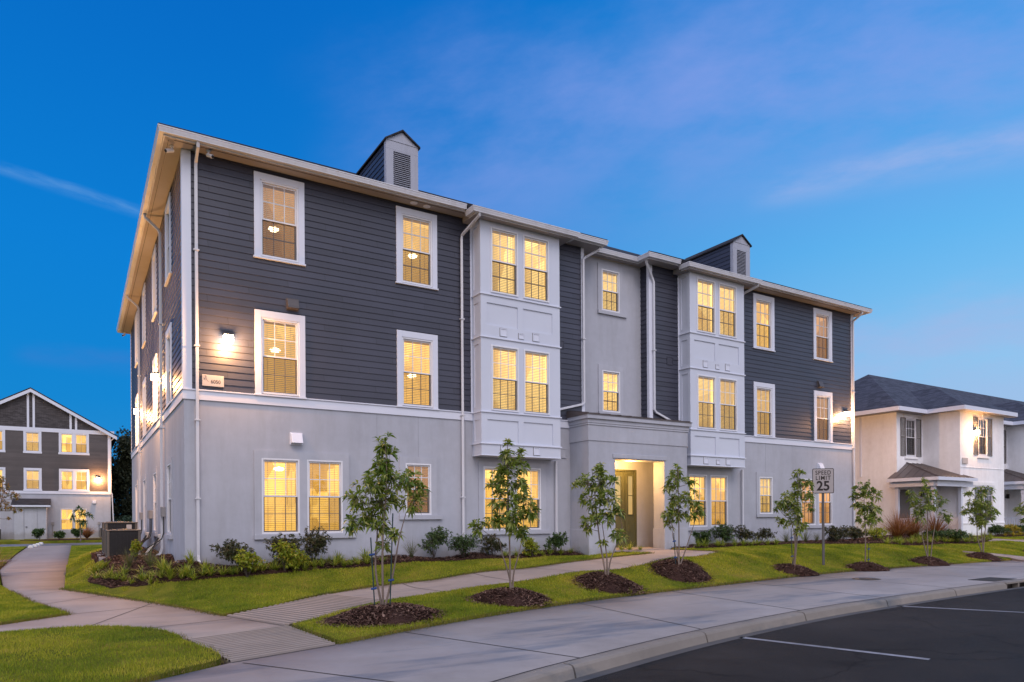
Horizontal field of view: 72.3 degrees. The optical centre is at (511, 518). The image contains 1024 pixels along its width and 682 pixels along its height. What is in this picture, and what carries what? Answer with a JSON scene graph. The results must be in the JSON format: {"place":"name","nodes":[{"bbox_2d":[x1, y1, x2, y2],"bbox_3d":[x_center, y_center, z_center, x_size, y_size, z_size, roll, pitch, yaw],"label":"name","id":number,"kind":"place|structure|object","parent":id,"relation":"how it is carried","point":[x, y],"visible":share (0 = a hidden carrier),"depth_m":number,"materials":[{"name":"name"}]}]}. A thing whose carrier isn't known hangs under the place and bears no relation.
{"place":"outdoors","nodes":[
{"label":"outdoors","id":0,"kind":"place"},
{"bbox_2d":[0,546,68,624],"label":"lawn","id":1,"kind":"structure","parent":0,"point":[30,618],"depth_m":12.16,"materials":[{"name":"green plant"}]},
{"bbox_2d":[0,475,22,519],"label":"crape myrtle","id":2,"kind":"object","parent":1,"relation":"on","point":[2,481],"visible":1,"depth_m":19.16,"materials":[{"name":"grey plant"}]},
{"bbox_2d":[0,538,101,544],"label":"lawn","id":3,"kind":"structure","parent":0,"point":[7,541],"depth_m":53.59,"materials":[{"name":"green plant"}]},
{"bbox_2d":[0,387,117,539],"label":"apartment building","id":4,"kind":"structure","parent":3,"relation":"on","point":[55,459],"depth_m":59.79,"materials":[{"name":"grey paint"}]},
{"bbox_2d":[24,509,36,538],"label":"door","id":5,"kind":"structure","parent":4,"relation":"in","point":[30,515],"depth_m":57.70,"materials":[{"name":"grey paint"}]},
{"bbox_2d":[26,432,38,451],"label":"window","id":6,"kind":"structure","parent":4,"relation":"in","point":[32,438],"depth_m":59.29,"materials":[{"name":"yellow glass"}]},
{"bbox_2d":[26,470,39,488],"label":"window","id":7,"kind":"structure","parent":4,"relation":"in","point":[32,476],"depth_m":59.29,"materials":[{"name":"yellow glass"}]},
{"bbox_2d":[61,434,72,452],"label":"window","id":8,"kind":"structure","parent":4,"relation":"in","point":[66,439],"depth_m":61.17,"materials":[{"name":"yellow glass"}]},
{"bbox_2d":[61,471,72,489],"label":"window","id":9,"kind":"structure","parent":4,"relation":"in","point":[66,476],"depth_m":61.16,"materials":[{"name":"yellow glass"}]},
{"bbox_2d":[61,509,76,529],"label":"window","id":10,"kind":"structure","parent":4,"relation":"in","point":[65,513],"depth_m":61.19,"materials":[{"name":"yellow glass"}]},
{"bbox_2d":[75,434,86,452],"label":"window","id":11,"kind":"structure","parent":4,"relation":"in","point":[80,440],"depth_m":61.76,"materials":[{"name":"yellow glass"}]},
{"bbox_2d":[20,538,101,540],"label":"mulch bed","id":12,"kind":"object","parent":3,"relation":"on","point":[64,539],"visible":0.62,"depth_m":54.46,"materials":[{"name":"brown soil"}]},
{"bbox_2d":[69,505,94,541],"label":"young tree","id":13,"kind":"object","parent":12,"relation":"on","point":[83,523],"visible":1,"depth_m":51.16,"materials":[{"name":"green plant"}]},
{"bbox_2d":[111,432,131,521],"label":"evergreen tree","id":14,"kind":"object","parent":3,"relation":"on","point":[121,475],"visible":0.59,"depth_m":68.82,"materials":[{"name":"green plant"}]},
{"bbox_2d":[0,626,220,681],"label":"lawn","id":15,"kind":"structure","parent":0,"point":[194,666],"depth_m":8.32,"materials":[{"name":"green plant"}]},
{"bbox_2d":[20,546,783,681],"bbox_3d":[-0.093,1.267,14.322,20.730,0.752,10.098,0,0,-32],"label":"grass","id":16,"kind":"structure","parent":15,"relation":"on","point":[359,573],"depth_m":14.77,"materials":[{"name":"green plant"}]},
{"bbox_2d":[0,545,281,639],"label":"path","id":17,"kind":"structure","parent":0,"point":[46,564],"depth_m":13.35,"materials":[{"name":"concrete"}]},
{"bbox_2d":[187,625,335,664],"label":"pavement ramp","id":18,"kind":"structure","parent":0,"point":[253,644],"depth_m":9.39,"materials":[{"name":"concrete"}]},
{"bbox_2d":[227,594,384,625],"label":"walkway ramp","id":19,"kind":"structure","parent":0,"point":[291,612],"depth_m":12.60,"materials":[{"name":"concrete"}]},
{"bbox_2d":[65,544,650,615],"bbox_3d":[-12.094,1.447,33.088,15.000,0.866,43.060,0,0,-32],"label":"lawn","id":20,"kind":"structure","parent":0,"point":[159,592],"depth_m":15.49,"materials":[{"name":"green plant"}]},
{"bbox_2d":[88,549,626,587],"bbox_3d":[-8.566,1.331,21.104,22.116,0.773,10.030,0,0,23],"label":"mulch bed","id":21,"kind":"object","parent":20,"relation":"on","point":[93,555],"visible":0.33,"depth_m":17.10,"materials":[{"name":"brown plant"}]},
{"bbox_2d":[209,538,255,568],"bbox_3d":[-6.290,0.821,15.885,1.032,0.758,1.190,0,0,-32],"label":"shrub","id":22,"kind":"object","parent":21,"relation":"on","point":[229,551],"visible":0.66,"depth_m":15.73,"materials":[{"name":"green plant"}]},
{"bbox_2d":[233,548,265,576],"bbox_3d":[-5.792,0.983,15.439,0.718,0.673,0.619,0,0,-32],"label":"shrub","id":23,"kind":"object","parent":21,"relation":"on","point":[244,559],"visible":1,"depth_m":15.38,"materials":[{"name":"green plant"}]},
{"bbox_2d":[263,532,302,563],"bbox_3d":[-5.358,0.734,16.476,0.888,0.815,0.973,0,0,-11],"label":"shrub","id":24,"kind":"object","parent":21,"relation":"on","point":[284,539],"visible":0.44,"depth_m":16.37,"materials":[{"name":"green plant"}]},
{"bbox_2d":[268,539,302,570],"bbox_3d":[-5.126,0.853,15.943,0.659,0.805,0.731,0,0,23],"label":"shrub","id":25,"kind":"object","parent":21,"relation":"on","point":[285,551],"visible":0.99,"depth_m":15.90,"materials":[{"name":"green plant"}]},
{"bbox_2d":[299,525,331,562],"bbox_3d":[-4.738,0.641,16.848,0.805,0.947,0.829,0,0,-32],"label":"shrub","id":26,"kind":"object","parent":21,"relation":"on","point":[315,546],"visible":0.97,"depth_m":16.80,"materials":[{"name":"green plant"}]},
{"bbox_2d":[418,525,452,558],"bbox_3d":[-2.049,0.662,18.611,0.859,0.956,0.924,0,0,-32],"label":"shrub","id":27,"kind":"object","parent":21,"relation":"on","point":[437,538],"visible":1,"depth_m":18.58,"materials":[{"name":"green plant"}]},
{"bbox_2d":[446,533,479,557],"bbox_3d":[-1.325,0.755,19.087,0.830,0.745,1.016,0,0,22],"label":"shrub","id":28,"kind":"object","parent":21,"relation":"on","point":[464,543],"visible":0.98,"depth_m":18.98,"materials":[{"name":"green plant"}]},
{"bbox_2d":[478,533,508,556],"bbox_3d":[-0.578,0.768,19.649,0.723,0.714,1.070,0,0,28],"label":"shrub","id":29,"kind":"object","parent":21,"relation":"on","point":[492,542],"visible":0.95,"depth_m":19.58,"materials":[{"name":"green plant"}]},
{"bbox_2d":[520,537,540,555],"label":"shrub","id":30,"kind":"object","parent":21,"relation":"on","point":[531,546],"visible":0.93,"depth_m":20.14,"materials":[{"name":"green plant"}]},
{"bbox_2d":[88,538,973,587],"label":"bark chips","id":31,"kind":"object","parent":21,"relation":"on","point":[522,555],"visible":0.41,"depth_m":18.46,"materials":[{"name":"brown wood"}]},
{"bbox_2d":[543,531,568,553],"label":"shrub","id":32,"kind":"object","parent":21,"relation":"on","point":[556,540],"visible":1,"depth_m":20.63,"materials":[{"name":"green plant"}]},
{"bbox_3d":[-11.376,1.274,20.497,1.170,0.246,1.130,0,0,-32],"label":"concrete pad","id":33,"kind":"object","parent":21,"relation":"on","visible":0},
{"bbox_2d":[105,529,140,557],"bbox_3d":[-11.365,0.724,20.500,0.880,0.845,0.880,0,0,-32],"label":"air conditioner","id":34,"kind":"object","parent":33,"relation":"on","point":[118,540],"visible":0.77,"depth_m":20.13,"materials":[{"name":"metal"}]},
{"bbox_2d":[116,122,871,565],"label":"apartment building","id":35,"kind":"structure","parent":20,"relation":"on","point":[450,344],"depth_m":19.69,"materials":[{"name":"grey paint"}]},
{"bbox_2d":[141,282,145,348],"bbox_3d":[-13.158,-7.245,25.150,0.166,2.067,1.250,0,0,-32],"label":"window","id":36,"kind":"structure","parent":35,"relation":"in","point":[143,291],"depth_m":25.06,"materials":[{"name":"white plastic"}]},
{"bbox_2d":[151,244,156,321],"bbox_3d":[-11.037,-7.259,21.723,0.166,2.067,1.250,0,0,-32],"label":"window","id":37,"kind":"structure","parent":35,"relation":"in","point":[154,302],"depth_m":22.01,"materials":[{"name":"white plastic"}]},
{"bbox_2d":[152,353,157,425],"bbox_3d":[-11.015,-3.949,21.723,0.166,2.067,1.250,0,0,-32],"label":"window","id":38,"kind":"structure","parent":35,"relation":"in","point":[154,363],"depth_m":22.06,"materials":[{"name":"white plastic"}]},
{"bbox_2d":[164,192,171,286],"bbox_3d":[-8.974,-7.273,18.390,0.166,2.067,1.250,0,0,-32],"label":"window","id":39,"kind":"structure","parent":35,"relation":"in","point":[168,272],"depth_m":18.70,"materials":[{"name":"white plastic"}]},
{"bbox_2d":[167,463,170,533],"bbox_3d":[-9.018,-0.519,18.570,0.127,1.840,0.910,0,0,-32],"label":"window","id":40,"kind":"structure","parent":35,"relation":"in","point":[168,466],"depth_m":18.89,"materials":[{"name":"white plastic"}]},
{"bbox_2d":[165,322,172,409],"bbox_3d":[-8.953,-3.963,18.390,0.166,2.067,1.250,0,0,-32],"label":"window","id":41,"kind":"structure","parent":35,"relation":"in","point":[168,335],"depth_m":18.71,"materials":[{"name":"white plastic"}]},
{"bbox_2d":[202,374,223,388],"bbox_3d":[-6.947,-3.178,16.294,0.470,0.290,0.047,0,0,-32],"label":"number plaque","id":42,"kind":"object","parent":35,"relation":"attached to","point":[211,381],"visible":1,"depth_m":16.28,"materials":[{"name":"grey plastic"}]},
{"bbox_2d":[253,171,305,266],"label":"window","id":43,"kind":"structure","parent":35,"relation":"in","point":[279,218],"depth_m":17.30,"materials":[{"name":"white plastic"}]},
{"bbox_2d":[254,309,306,399],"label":"window","id":44,"kind":"structure","parent":35,"relation":"in","point":[280,369],"depth_m":17.28,"materials":[{"name":"glass"}]},
{"bbox_2d":[261,458,299,533],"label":"window","id":45,"kind":"structure","parent":35,"relation":"in","point":[274,493],"depth_m":17.36,"materials":[{"name":"glass"}]},
{"bbox_2d":[286,459,342,532],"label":"window","id":46,"kind":"structure","parent":35,"relation":"in","point":[324,477],"depth_m":17.95,"materials":[{"name":"glass"}]},
{"bbox_2d":[395,205,438,290],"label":"window","id":47,"kind":"structure","parent":35,"relation":"in","point":[416,231],"depth_m":19.22,"materials":[{"name":"white plastic"}]},
{"bbox_2d":[397,330,438,409],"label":"window","id":48,"kind":"structure","parent":35,"relation":"in","point":[417,353],"depth_m":19.20,"materials":[{"name":"yellow glass"}]},
{"bbox_2d":[406,463,431,514],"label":"window","id":49,"kind":"structure","parent":35,"relation":"in","point":[425,469],"depth_m":19.22,"materials":[{"name":"white glass"}]},
{"bbox_2d":[483,466,510,529],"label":"window","id":50,"kind":"structure","parent":35,"relation":"in","point":[487,498],"depth_m":20.46,"materials":[{"name":"glass"}]},
{"bbox_2d":[490,226,518,296],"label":"window","id":51,"kind":"structure","parent":35,"relation":"in","point":[496,234],"depth_m":20.06,"materials":[{"name":"yellow glass"}]},
{"bbox_2d":[491,344,518,412],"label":"window","id":52,"kind":"structure","parent":35,"relation":"in","point":[495,387],"depth_m":20.04,"materials":[{"name":"yellow glass"}]},
{"bbox_2d":[491,468,540,529],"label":"window","id":53,"kind":"structure","parent":35,"relation":"in","point":[534,475],"depth_m":21.17,"materials":[{"name":"glass"}]},
{"bbox_2d":[498,234,548,302],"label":"window","id":54,"kind":"structure","parent":35,"relation":"in","point":[535,250],"depth_m":20.67,"materials":[{"name":"yellow glass"}]},
{"bbox_2d":[498,349,549,414],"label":"window","id":55,"kind":"structure","parent":35,"relation":"in","point":[536,363],"depth_m":20.66,"materials":[{"name":"yellow glass"}]},
{"bbox_2d":[602,269,619,312],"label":"window","id":56,"kind":"structure","parent":35,"relation":"in","point":[610,279],"depth_m":23.30,"materials":[{"name":"yellow glass"}]},
{"bbox_2d":[602,370,619,412],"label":"window","id":57,"kind":"structure","parent":35,"relation":"in","point":[610,379],"depth_m":23.29,"materials":[{"name":"yellow glass"}]},
{"bbox_2d":[615,469,636,546],"bbox_3d":[3.326,-0.330,23.192,2.070,2.600,0.130,0,0,-32],"label":"front door","id":58,"kind":"structure","parent":35,"relation":"in","point":[627,480],"depth_m":23.55,"materials":[{"name":"green wood"}]},
{"bbox_2d":[689,474,707,526],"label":"window","id":59,"kind":"structure","parent":35,"relation":"in","point":[703,479],"depth_m":24.87,"materials":[{"name":"glass"}]},
{"bbox_2d":[696,277,715,334],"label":"window","id":60,"kind":"structure","parent":35,"relation":"in","point":[712,325],"depth_m":24.33,"materials":[{"name":"yellow glass"}]},
{"bbox_2d":[697,374,715,429],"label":"window","id":61,"kind":"structure","parent":35,"relation":"in","point":[712,386],"depth_m":24.32,"materials":[{"name":"glass"}]},
{"bbox_2d":[690,475,727,526],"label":"window","id":62,"kind":"structure","parent":35,"relation":"in","point":[719,483],"depth_m":25.46,"materials":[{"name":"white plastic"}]},
{"bbox_2d":[698,283,736,338],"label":"window","id":63,"kind":"structure","parent":35,"relation":"in","point":[727,294],"depth_m":24.92,"materials":[{"name":"glass"}]},
{"bbox_2d":[698,377,737,431],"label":"window","id":64,"kind":"structure","parent":35,"relation":"in","point":[728,417],"depth_m":24.91,"materials":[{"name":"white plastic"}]},
{"bbox_2d":[753,381,775,438],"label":"window","id":65,"kind":"structure","parent":35,"relation":"in","point":[763,393],"depth_m":26.73,"materials":[{"name":"glass"}]},
{"bbox_2d":[753,293,775,351],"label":"window","id":66,"kind":"structure","parent":35,"relation":"in","point":[763,306],"depth_m":26.74,"materials":[{"name":"white plastic"}]},
{"bbox_2d":[760,477,772,513],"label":"window","id":67,"kind":"structure","parent":35,"relation":"in","point":[766,483],"depth_m":26.74,"materials":[{"name":"yellow glass"}]},
{"bbox_2d":[801,478,815,524],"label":"window","id":68,"kind":"structure","parent":35,"relation":"in","point":[812,517],"depth_m":28.12,"materials":[{"name":"glass"}]},
{"bbox_2d":[802,481,831,524],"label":"window","id":69,"kind":"structure","parent":35,"relation":"in","point":[827,496],"depth_m":28.71,"materials":[{"name":"glass"}]},
{"bbox_2d":[813,308,832,362],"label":"window","id":70,"kind":"structure","parent":35,"relation":"in","point":[822,319],"depth_m":28.64,"materials":[{"name":"white plastic"}]},
{"bbox_2d":[813,390,833,442],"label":"window","id":71,"kind":"structure","parent":35,"relation":"in","point":[823,401],"depth_m":28.63,"materials":[{"name":"white plastic"}]},
{"bbox_2d":[0,0,1023,514],"label":"sky","id":72,"kind":"structure","parent":0,"point":[866,153],"materials":[{"name":"blue"}]},
{"bbox_2d":[0,532,1023,681],"bbox_3d":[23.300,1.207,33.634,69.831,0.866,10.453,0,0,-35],"label":"lawn","id":73,"kind":"structure","parent":0,"point":[744,576],"depth_m":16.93,"materials":[{"name":"green plant"}]},
{"bbox_2d":[323,604,432,625],"bbox_3d":[-2.027,1.552,11.248,1.996,0.326,1.523,0,0,-32],"label":"mulch mound","id":74,"kind":"object","parent":73,"relation":"on","point":[396,618],"visible":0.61,"depth_m":10.88,"materials":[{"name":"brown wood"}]},
{"bbox_2d":[340,431,430,605],"bbox_3d":[-2.050,0.082,11.374,1.534,3.000,0.854,0,0,-3],"label":"magnolia tree","id":75,"kind":"object","parent":74,"relation":"on","point":[383,470],"visible":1,"depth_m":11.30,"materials":[{"name":"green plant"}]},
{"bbox_2d":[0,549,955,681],"bbox_3d":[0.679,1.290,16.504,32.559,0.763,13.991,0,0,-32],"label":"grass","id":76,"kind":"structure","parent":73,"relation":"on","point":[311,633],"depth_m":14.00,"materials":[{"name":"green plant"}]},
{"bbox_2d":[471,588,546,606],"bbox_3d":[0.030,1.510,13.377,1.686,0.362,1.343,0,0,-32],"label":"mulch mound","id":77,"kind":"object","parent":73,"relation":"on","point":[512,596],"visible":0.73,"depth_m":13.01,"materials":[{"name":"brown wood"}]},
{"bbox_2d":[467,438,540,589],"bbox_3d":[-0.136,-0.005,13.363,1.341,3.042,0.874,0,0,22],"label":"magnolia tree","id":78,"kind":"object","parent":77,"relation":"on","point":[503,471],"visible":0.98,"depth_m":13.28,"materials":[{"name":"green plant"}]},
{"bbox_2d":[576,572,640,593],"bbox_3d":[2.169,1.439,15.561,1.571,0.478,1.518,0,0,-32],"label":"mulch mound","id":79,"kind":"object","parent":73,"relation":"on","point":[609,588],"visible":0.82,"depth_m":15.18,"materials":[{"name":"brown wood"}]},
{"bbox_2d":[570,462,628,574],"bbox_3d":[1.960,0.077,15.532,1.273,2.680,0.816,0,0,-14],"label":"magnolia tree","id":80,"kind":"object","parent":79,"relation":"on","point":[598,488],"visible":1,"depth_m":15.49,"materials":[{"name":"green plant"}]},
{"bbox_2d":[315,552,1005,627],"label":"bark chips","id":81,"kind":"object","parent":73,"relation":"on","point":[403,604],"visible":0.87,"depth_m":13.06,"materials":[{"name":"brown wood"}]},
{"bbox_2d":[652,559,711,581],"bbox_3d":[4.189,1.339,17.583,1.520,0.598,1.479,0,0,-32],"label":"mulch mound","id":82,"kind":"object","parent":73,"relation":"on","point":[674,575],"visible":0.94,"depth_m":17.30,"materials":[{"name":"brown wood"}]},
{"bbox_2d":[659,463,705,563],"bbox_3d":[4.271,-0.037,17.545,1.158,2.703,0.795,0,0,18],"label":"magnolia tree","id":83,"kind":"object","parent":82,"relation":"on","point":[672,513],"visible":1,"depth_m":17.50,"materials":[{"name":"green plant"}]},
{"bbox_2d":[776,564,818,576],"bbox_3d":[7.991,1.476,19.906,1.329,0.367,1.116,0,0,-32],"label":"mulch mound","id":84,"kind":"object","parent":73,"relation":"on","point":[790,570],"visible":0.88,"depth_m":19.58,"materials":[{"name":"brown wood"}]},
{"bbox_2d":[773,468,814,564],"bbox_3d":[8.011,0.042,19.942,1.378,2.926,0.732,0,0,-15],"label":"magnolia tree","id":85,"kind":"object","parent":84,"relation":"on","point":[783,503],"visible":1,"depth_m":19.87,"materials":[{"name":"green plant"}]},
{"bbox_2d":[812,468,833,565],"bbox_3d":[9.508,0.024,21.419,0.610,3.097,0.054,0,0,15],"label":"speed limit sign","id":86,"kind":"object","parent":73,"relation":"on","point":[823,480],"visible":0.98,"depth_m":21.41,"materials":[{"name":"metal"}]},
{"bbox_2d":[671,534,988,549],"bbox_3d":[13.315,0.986,28.416,20.000,0.371,4.350,0,0,-32],"label":"mulch bed","id":87,"kind":"object","parent":73,"relation":"on","point":[884,536],"visible":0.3,"depth_m":27.47,"materials":[{"name":"brown soil"}]},
{"bbox_2d":[708,521,737,542],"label":"shrub","id":88,"kind":"object","parent":87,"relation":"on","point":[724,533],"visible":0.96,"depth_m":24.43,"materials":[{"name":"green plant"}]},
{"bbox_2d":[825,525,855,541],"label":"shrub","id":89,"kind":"object","parent":87,"relation":"on","point":[836,534],"visible":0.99,"depth_m":27.10,"materials":[{"name":"green plant"}]},
{"bbox_2d":[873,507,931,538],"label":"fountain grass","id":90,"kind":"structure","parent":87,"relation":"on","point":[897,528],"depth_m":29.50,"materials":[{"name":"brown plant"}]},
{"bbox_2d":[922,529,971,539],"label":"shrub","id":91,"kind":"object","parent":87,"relation":"on","point":[952,533],"visible":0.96,"depth_m":29.34,"materials":[{"name":"green plant"}]},
{"bbox_2d":[849,562,889,570],"bbox_3d":[10.843,1.490,21.477,1.325,0.309,1.172,0,0,-32],"label":"mulch mound","id":92,"kind":"object","parent":73,"relation":"on","point":[858,566],"visible":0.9,"depth_m":21.17,"materials":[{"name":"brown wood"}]},
{"bbox_2d":[848,479,882,561],"bbox_3d":[10.902,0.152,21.550,1.036,2.750,0.862,0,0,-32],"label":"magnolia tree","id":93,"kind":"object","parent":92,"relation":"on","point":[871,517],"visible":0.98,"depth_m":21.49,"materials":[{"name":"green plant"}]},
{"bbox_2d":[911,557,949,565],"bbox_3d":[14.053,1.451,23.648,1.205,0.341,1.225,0,0,13],"label":"mulch mound","id":94,"kind":"object","parent":73,"relation":"on","point":[920,560],"visible":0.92,"depth_m":23.28,"materials":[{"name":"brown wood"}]},
{"bbox_2d":[904,477,953,556],"bbox_3d":[14.035,0.026,23.616,1.524,2.865,0.983,0,0,25],"label":"magnolia tree","id":95,"kind":"object","parent":94,"relation":"on","point":[927,506],"visible":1,"depth_m":23.61,"materials":[{"name":"green plant"}]},
{"bbox_2d":[854,374,1023,536],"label":"white house","id":96,"kind":"structure","parent":73,"relation":"on","point":[909,435],"depth_m":34.91,"materials":[{"name":"paint"}]},
{"bbox_2d":[900,489,909,522],"bbox_3d":[19.305,-0.266,34.497,0.900,2.300,0.080,0,0,-32],"label":"door","id":97,"kind":"structure","parent":96,"relation":"in","point":[904,507],"depth_m":34.43,"materials":[{"name":"grey"}]},
{"bbox_2d":[900,417,921,456],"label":"window","id":98,"kind":"structure","parent":96,"relation":"in","point":[910,431],"depth_m":34.94,"materials":[{"name":"grey glass"}]},
{"bbox_2d":[973,417,991,455],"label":"window","id":99,"kind":"structure","parent":96,"relation":"in","point":[982,445],"depth_m":35.15,"materials":[{"name":"white glass"}]},
{"bbox_2d":[967,552,1000,561],"bbox_3d":[17.244,1.415,25.681,1.143,0.356,1.198,0,0,25],"label":"mulch mound","id":100,"kind":"object","parent":73,"relation":"on","point":[980,556],"visible":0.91,"depth_m":25.35,"materials":[{"name":"brown plant"}]},
{"bbox_2d":[959,485,1001,551],"bbox_3d":[17.193,0.102,25.671,1.526,2.630,0.956,0,0,-7],"label":"magnolia tree","id":101,"kind":"object","parent":100,"relation":"on","point":[982,504],"visible":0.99,"depth_m":25.60,"materials":[{"name":"green plant"}]},
{"bbox_2d":[333,549,713,598],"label":"walkway","id":102,"kind":"structure","parent":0,"point":[438,585],"depth_m":16.78,"materials":[{"name":"concrete"}]},
{"bbox_2d":[151,560,1023,681],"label":"pavement","id":103,"kind":"structure","parent":0,"point":[576,630],"depth_m":10.36,"materials":[{"name":"concrete"}]},
{"bbox_2d":[968,577,1023,588],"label":"storm drain","id":104,"kind":"object","parent":103,"relation":"in","point":[1012,583],"visible":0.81,"depth_m":17.77,"materials":[{"name":"concrete"}]},
{"bbox_2d":[583,587,1023,681],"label":"road","id":105,"kind":"structure","parent":0,"point":[958,644],"depth_m":9.37,"materials":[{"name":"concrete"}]},
{"bbox_2d":[498,582,1006,681],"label":"kerb","id":106,"kind":"structure","parent":105,"relation":"on","point":[570,670],"depth_m":10.22,"materials":[{"name":"concrete"}]},
{"bbox_2d":[564,586,1023,681],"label":"kerb gutter","id":107,"kind":"object","parent":105,"relation":"on","point":[617,668],"visible":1,"depth_m":10.26,"materials":[{"name":"grey concrete"}]},
{"bbox_2d":[739,606,1023,659],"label":"road marking","id":108,"kind":"object","parent":105,"relation":"on","point":[865,651],"visible":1,"depth_m":9.82,"materials":[{"name":"paint"}]},
{"bbox_2d":[898,510,933,537],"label":"fountain grass","id":109,"kind":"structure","parent":0,"point":[917,531],"depth_m":30.01,"materials":[{"name":"brown plant"}]},
{"bbox_3d":[-12.061,1.278,21.602,1.170,0.246,1.130,0,0,-32],"label":"concrete pad","id":110,"kind":"object","parent":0,"visible":0},
{"bbox_2d":[104,521,137,556],"bbox_3d":[-12.050,0.619,21.606,0.880,1.065,0.880,0,0,-32],"label":"air conditioner","id":111,"kind":"object","parent":110,"relation":"on","point":[120,525],"visible":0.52,"depth_m":21.28,"materials":[{"name":"metal"}]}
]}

